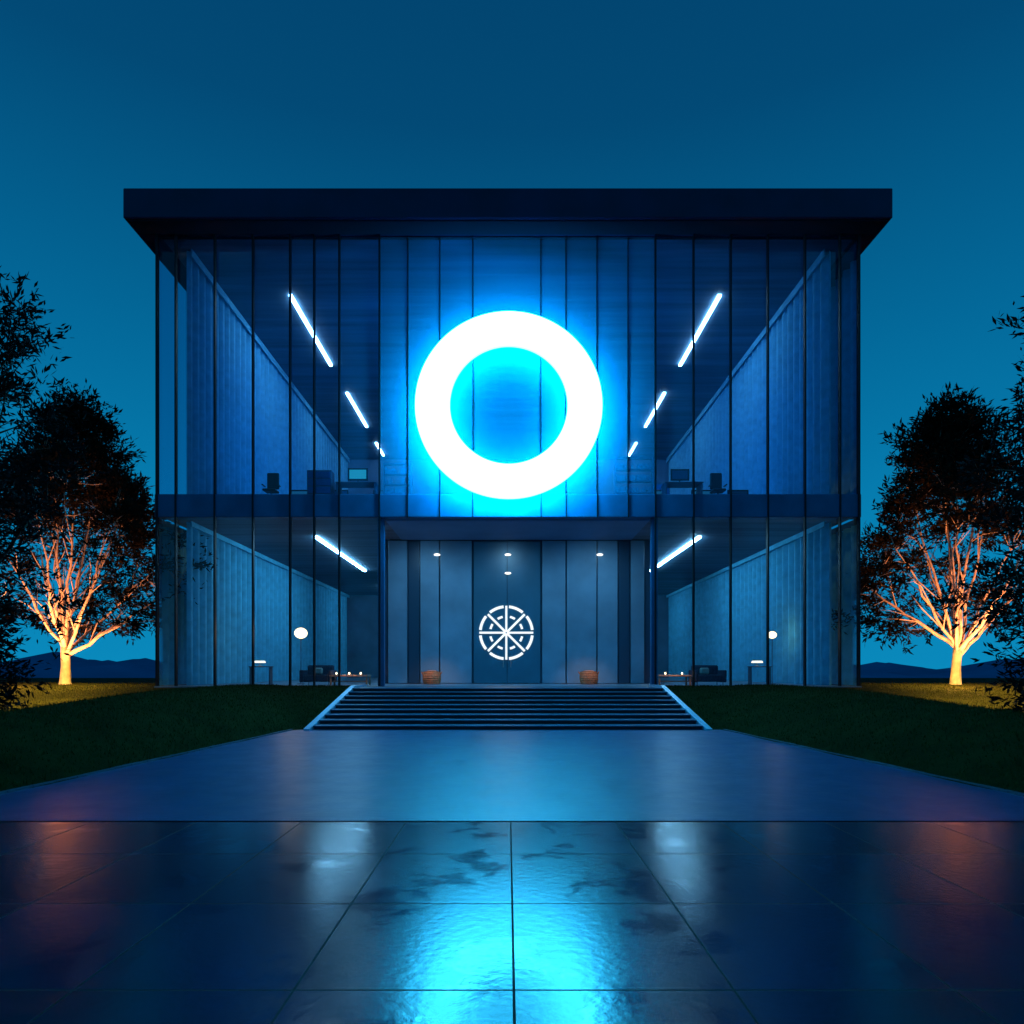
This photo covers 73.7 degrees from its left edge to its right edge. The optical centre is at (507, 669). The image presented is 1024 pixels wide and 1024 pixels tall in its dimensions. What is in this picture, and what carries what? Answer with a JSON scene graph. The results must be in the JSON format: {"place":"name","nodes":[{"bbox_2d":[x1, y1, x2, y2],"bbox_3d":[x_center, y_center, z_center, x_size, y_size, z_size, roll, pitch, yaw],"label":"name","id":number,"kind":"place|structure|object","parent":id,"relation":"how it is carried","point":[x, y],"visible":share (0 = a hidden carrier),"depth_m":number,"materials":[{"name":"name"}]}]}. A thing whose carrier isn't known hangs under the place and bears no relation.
{"place":"outdoors","nodes":[
{"label":"outdoors","id":0,"kind":"place"},
{"bbox_2d":[421,670,441,683],"bbox_3d":[-3.200,0.311,28.700,0.807,0.570,0.801,0,0,42],"label":"wicker basket","id":1,"kind":"object","parent":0,"point":[431,677],"visible":1,"depth_m":28.39,"materials":[{"name":"brown wicker"}]},
{"bbox_2d":[0,822,1023,1023],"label":"plaza pavement","id":2,"kind":"structure","parent":0,"point":[511,922],"depth_m":4.31,"materials":[{"name":"stone"}]},
{"bbox_2d":[0,729,1023,820],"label":"path","id":3,"kind":"structure","parent":0,"point":[507,775],"depth_m":9.49,"materials":[{"name":"concrete"}]},
{"bbox_2d":[0,729,1023,796],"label":"path kerb","id":4,"kind":"structure","parent":3,"relation":"on","point":[793,744],"depth_m":11.09,"materials":[{"name":"concrete"}]},
{"bbox_2d":[0,821,1023,821],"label":"path joint","id":5,"kind":"object","parent":3,"relation":"on","point":[511,821],"depth_m":7.29,"materials":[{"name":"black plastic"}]},
{"bbox_2d":[0,678,1023,792],"bbox_3d":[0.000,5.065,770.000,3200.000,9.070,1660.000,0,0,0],"label":"ground","id":6,"kind":"structure","parent":0,"point":[24,761],"depth_m":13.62,"materials":[{"name":"green plant"}]},
{"bbox_2d":[0,265,112,711],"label":"tree","id":7,"kind":"object","parent":6,"relation":"on","point":[31,504],"visible":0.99,"depth_m":13.90,"materials":[{"name":"green plant"}]},
{"bbox_2d":[0,379,217,683],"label":"tree","id":8,"kind":"object","parent":6,"relation":"on","point":[118,502],"visible":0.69,"depth_m":26.55,"materials":[{"name":"green plant"}]},
{"bbox_2d":[123,188,891,687],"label":"glass building","id":9,"kind":"structure","parent":6,"relation":"on","point":[713,330],"depth_m":29.46,"materials":[{"name":"blue glass"}]},
{"bbox_2d":[159,519,186,685],"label":"side window","id":10,"kind":"structure","parent":9,"relation":"in","point":[166,530],"depth_m":26.52,"materials":[{"name":"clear glass"}]},
{"bbox_2d":[249,666,272,684],"bbox_3d":[-10.300,0.236,28.500,0.900,0.760,0.400,0,0,0],"label":"side table","id":11,"kind":"object","parent":9,"relation":"on","point":[270,674],"visible":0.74,"depth_m":28.34,"materials":[{"name":"grey metal"}]},
{"bbox_2d":[261,473,280,493],"bbox_3d":[-9.334,-7.204,26.904,0.660,1.238,0.592,0,0,0],"label":"office chair","id":12,"kind":"object","parent":9,"relation":"on","point":[273,485],"visible":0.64,"depth_m":27.12,"materials":[{"name":"black plastic"}]},
{"bbox_2d":[294,628,306,683],"bbox_3d":[-8.850,-0.589,29.200,0.540,2.409,0.532,0,0,0],"label":"floor lamp","id":13,"kind":"object","parent":9,"relation":"on","point":[300,632],"visible":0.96,"depth_m":29.01,"materials":[{"name":"grey metal"}]},
{"bbox_2d":[299,665,336,684],"bbox_3d":[-7.550,0.216,27.245,1.270,0.800,0.930,0,0,0],"label":"sofa","id":14,"kind":"object","parent":9,"relation":"on","point":[323,672],"visible":0.77,"depth_m":26.93,"materials":[{"name":"fabric"}]},
{"bbox_2d":[307,470,334,493],"bbox_3d":[-7.365,-7.168,26.887,0.950,1.250,0.525,0,0,0],"label":"cabinet","id":15,"kind":"object","parent":9,"relation":"on","point":[325,481],"visible":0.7,"depth_m":26.62,"materials":[{"name":"grey metal"}]},
{"bbox_2d":[329,675,370,685],"bbox_3d":[-6.200,0.411,26.900,1.500,0.410,0.700,0,0,0],"label":"coffee table","id":16,"kind":"object","parent":9,"relation":"on","point":[335,676],"visible":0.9,"depth_m":26.57,"materials":[{"name":"brown wood"}]},
{"bbox_2d":[335,482,377,493],"bbox_3d":[-5.908,-6.923,26.900,1.600,0.760,0.800,0,0,0],"label":"desk","id":17,"kind":"object","parent":9,"relation":"on","point":[374,485],"visible":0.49,"depth_m":26.78,"materials":[{"name":"grey metal"}]},
{"bbox_2d":[348,468,367,481],"bbox_3d":[-5.908,-7.623,26.900,0.800,0.634,0.200,0,0,0],"label":"monitor","id":18,"kind":"object","parent":17,"relation":"on","point":[357,474],"visible":0.98,"depth_m":26.87,"materials":[{"name":"blue plastic"}]},
{"bbox_2d":[383,463,412,493],"bbox_3d":[-4.411,-7.393,27.400,1.140,1.700,0.360,0,0,0],"label":"bookshelf","id":19,"kind":"object","parent":9,"relation":"on","point":[390,472],"visible":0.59,"depth_m":27.28,"materials":[{"name":"grey metal"}]},
{"bbox_2d":[474,542,539,682],"bbox_3d":[-0.040,-2.510,29.931,2.920,6.220,0.217,0,0,0],"label":"door","id":20,"kind":"structure","parent":9,"relation":"in","point":[506,606],"depth_m":29.93,"materials":[{"name":"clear glass"}]},
{"bbox_2d":[415,311,602,498],"bbox_3d":[0.030,-9.550,25.105,6.770,6.770,1.010,0,0,0],"label":"ring sign","id":21,"kind":"object","parent":9,"relation":"attached to","point":[561,351],"visible":1,"depth_m":24.60,"materials":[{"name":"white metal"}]},
{"bbox_2d":[614,457,653,493],"bbox_3d":[5.041,-7.518,27.400,1.540,1.950,0.360,0,0,0],"label":"bookshelf","id":22,"kind":"object","parent":9,"relation":"on","point":[621,467],"visible":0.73,"depth_m":27.28,"materials":[{"name":"grey metal"}]},
{"bbox_2d":[658,675,691,685],"bbox_3d":[6.500,0.411,26.900,1.300,0.410,0.700,0,0,0],"label":"coffee table","id":23,"kind":"object","parent":9,"relation":"on","point":[685,676],"visible":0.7,"depth_m":26.57,"materials":[{"name":"brown wood"}]},
{"bbox_2d":[661,482,703,493],"bbox_3d":[6.853,-6.923,26.900,1.500,0.760,0.800,0,0,0],"label":"desk","id":24,"kind":"object","parent":9,"relation":"on","point":[698,487],"visible":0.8,"depth_m":26.78,"materials":[{"name":"grey metal"}]},
{"bbox_2d":[670,469,688,481],"bbox_3d":[6.774,-7.604,26.900,0.740,0.597,0.200,0,0,0],"label":"monitor","id":25,"kind":"object","parent":24,"relation":"on","point":[679,475],"visible":0.98,"depth_m":26.87,"materials":[{"name":"black plastic"}]},
{"bbox_2d":[688,665,726,684],"bbox_3d":[7.950,0.216,27.245,1.270,0.800,0.930,0,0,0],"label":"sofa","id":26,"kind":"object","parent":9,"relation":"on","point":[708,673],"visible":0.81,"depth_m":27.00,"materials":[{"name":"fabric"}]},
{"bbox_2d":[708,473,726,493],"bbox_3d":[8.271,-7.204,26.904,0.660,1.238,0.592,0,0,0],"label":"office chair","id":27,"kind":"object","parent":9,"relation":"on","point":[715,485],"visible":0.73,"depth_m":27.12,"materials":[{"name":"black plastic"}]},
{"bbox_2d":[747,666,771,683],"bbox_3d":[10.500,0.236,28.500,0.900,0.760,0.400,0,0,0],"label":"side table","id":28,"kind":"object","parent":9,"relation":"on","point":[749,674],"visible":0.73,"depth_m":28.38,"materials":[{"name":"grey metal"}]},
{"bbox_2d":[769,631,776,683],"bbox_3d":[11.300,-0.512,29.200,0.360,2.256,0.355,0,0,0],"label":"floor lamp","id":29,"kind":"object","parent":9,"relation":"on","point":[772,634],"visible":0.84,"depth_m":29.16,"materials":[{"name":"grey metal"}]},
{"bbox_2d":[831,519,855,685],"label":"side window","id":30,"kind":"structure","parent":9,"relation":"in","point":[848,530],"depth_m":26.50,"materials":[{"name":"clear glass"}]},
{"bbox_2d":[831,240,855,493],"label":"side window","id":31,"kind":"structure","parent":9,"relation":"in","point":[848,260],"depth_m":26.50,"materials":[{"name":"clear glass"}]},
{"bbox_2d":[303,684,711,730],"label":"staircase","id":32,"kind":"structure","parent":6,"relation":"on","point":[356,707],"depth_m":19.97,"materials":[{"name":"black concrete"}]},
{"bbox_2d":[831,382,1023,684],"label":"tree","id":33,"kind":"object","parent":6,"relation":"on","point":[942,439],"visible":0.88,"depth_m":26.76,"materials":[{"name":"green plant"}]},
{"bbox_2d":[928,296,1023,711],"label":"tree","id":34,"kind":"object","parent":6,"relation":"on","point":[1015,574],"visible":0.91,"depth_m":14.21,"materials":[{"name":"green plant"}]},
{"bbox_2d":[0,664,1023,677],"bbox_3d":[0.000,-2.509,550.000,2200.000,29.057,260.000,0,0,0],"label":"hills","id":35,"kind":"structure","parent":0,"point":[107,671],"depth_m":519.89,"materials":[{"name":"black"}]},
{"bbox_2d":[0,0,1023,668],"label":"sky","id":36,"kind":"structure","parent":0,"point":[921,100],"materials":[{"name":"blue"}]},
{"bbox_2d":[2,652,1023,673],"bbox_3d":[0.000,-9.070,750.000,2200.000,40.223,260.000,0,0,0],"label":"hills","id":37,"kind":"structure","parent":0,"point":[873,666],"depth_m":730.05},
{"bbox_2d":[578,670,598,683],"bbox_3d":[3.400,0.311,28.700,0.807,0.570,0.801,0,0,-42],"label":"wicker basket","id":38,"kind":"object","parent":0,"point":[588,677],"visible":1,"depth_m":28.39,"materials":[{"name":"brown wicker"}]},
{"bbox_2d":[650,482,669,493],"bbox_3d":[7.145,-7.643,32.087,0.800,2.200,0.525,0,0,0],"label":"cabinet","id":39,"kind":"object","parent":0,"point":[659,484],"visible":0.04,"depth_m":31.82,"materials":[{"name":"grey metal"}]},
{"bbox_3d":[-9.288,-6.923,30.500,1.350,0.760,0.800,0,0,0],"label":"desk","id":40,"kind":"object","parent":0,"visible":0},
{"bbox_2d":[292,490,306,493],"bbox_3d":[-9.288,-7.670,30.500,0.950,0.727,0.200,0,0,0],"label":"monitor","id":41,"kind":"object","parent":40,"relation":"on","point":[299,491],"visible":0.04,"depth_m":30.47,"materials":[{"name":"black plastic"}]},
{"bbox_3d":[-7.591,-6.923,30.500,1.350,0.760,0.800,0,0,0],"label":"desk","id":42,"kind":"object","parent":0,"visible":0},
{"bbox_2d":[335,490,348,493],"bbox_3d":[-7.591,-7.670,30.500,0.950,0.727,0.200,0,0,0],"label":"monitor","id":43,"kind":"object","parent":42,"relation":"on","point":[345,491],"visible":0.12,"depth_m":30.47,"materials":[{"name":"black plastic"}]},
{"bbox_3d":[8.663,-6.923,30.500,1.350,0.760,0.800,0,0,0],"label":"desk","id":44,"kind":"object","parent":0,"visible":0},
{"bbox_2d":[691,490,710,493],"bbox_3d":[8.663,-7.670,30.500,0.950,0.727,0.200,0,0,0],"label":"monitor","id":45,"kind":"object","parent":44,"relation":"on","point":[706,491],"visible":0.1,"depth_m":30.47,"materials":[{"name":"black plastic"}]},
{"bbox_3d":[10.271,-6.923,30.500,1.350,0.760,0.800,0,0,0],"label":"desk","id":46,"kind":"object","parent":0,"visible":0},
{"bbox_2d":[727,490,748,493],"bbox_3d":[10.271,-7.670,30.500,0.950,0.727,0.200,0,0,0],"label":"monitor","id":47,"kind":"object","parent":46,"relation":"on","point":[740,491],"visible":0.27,"depth_m":30.47,"materials":[{"name":"black plastic"}]}
]}

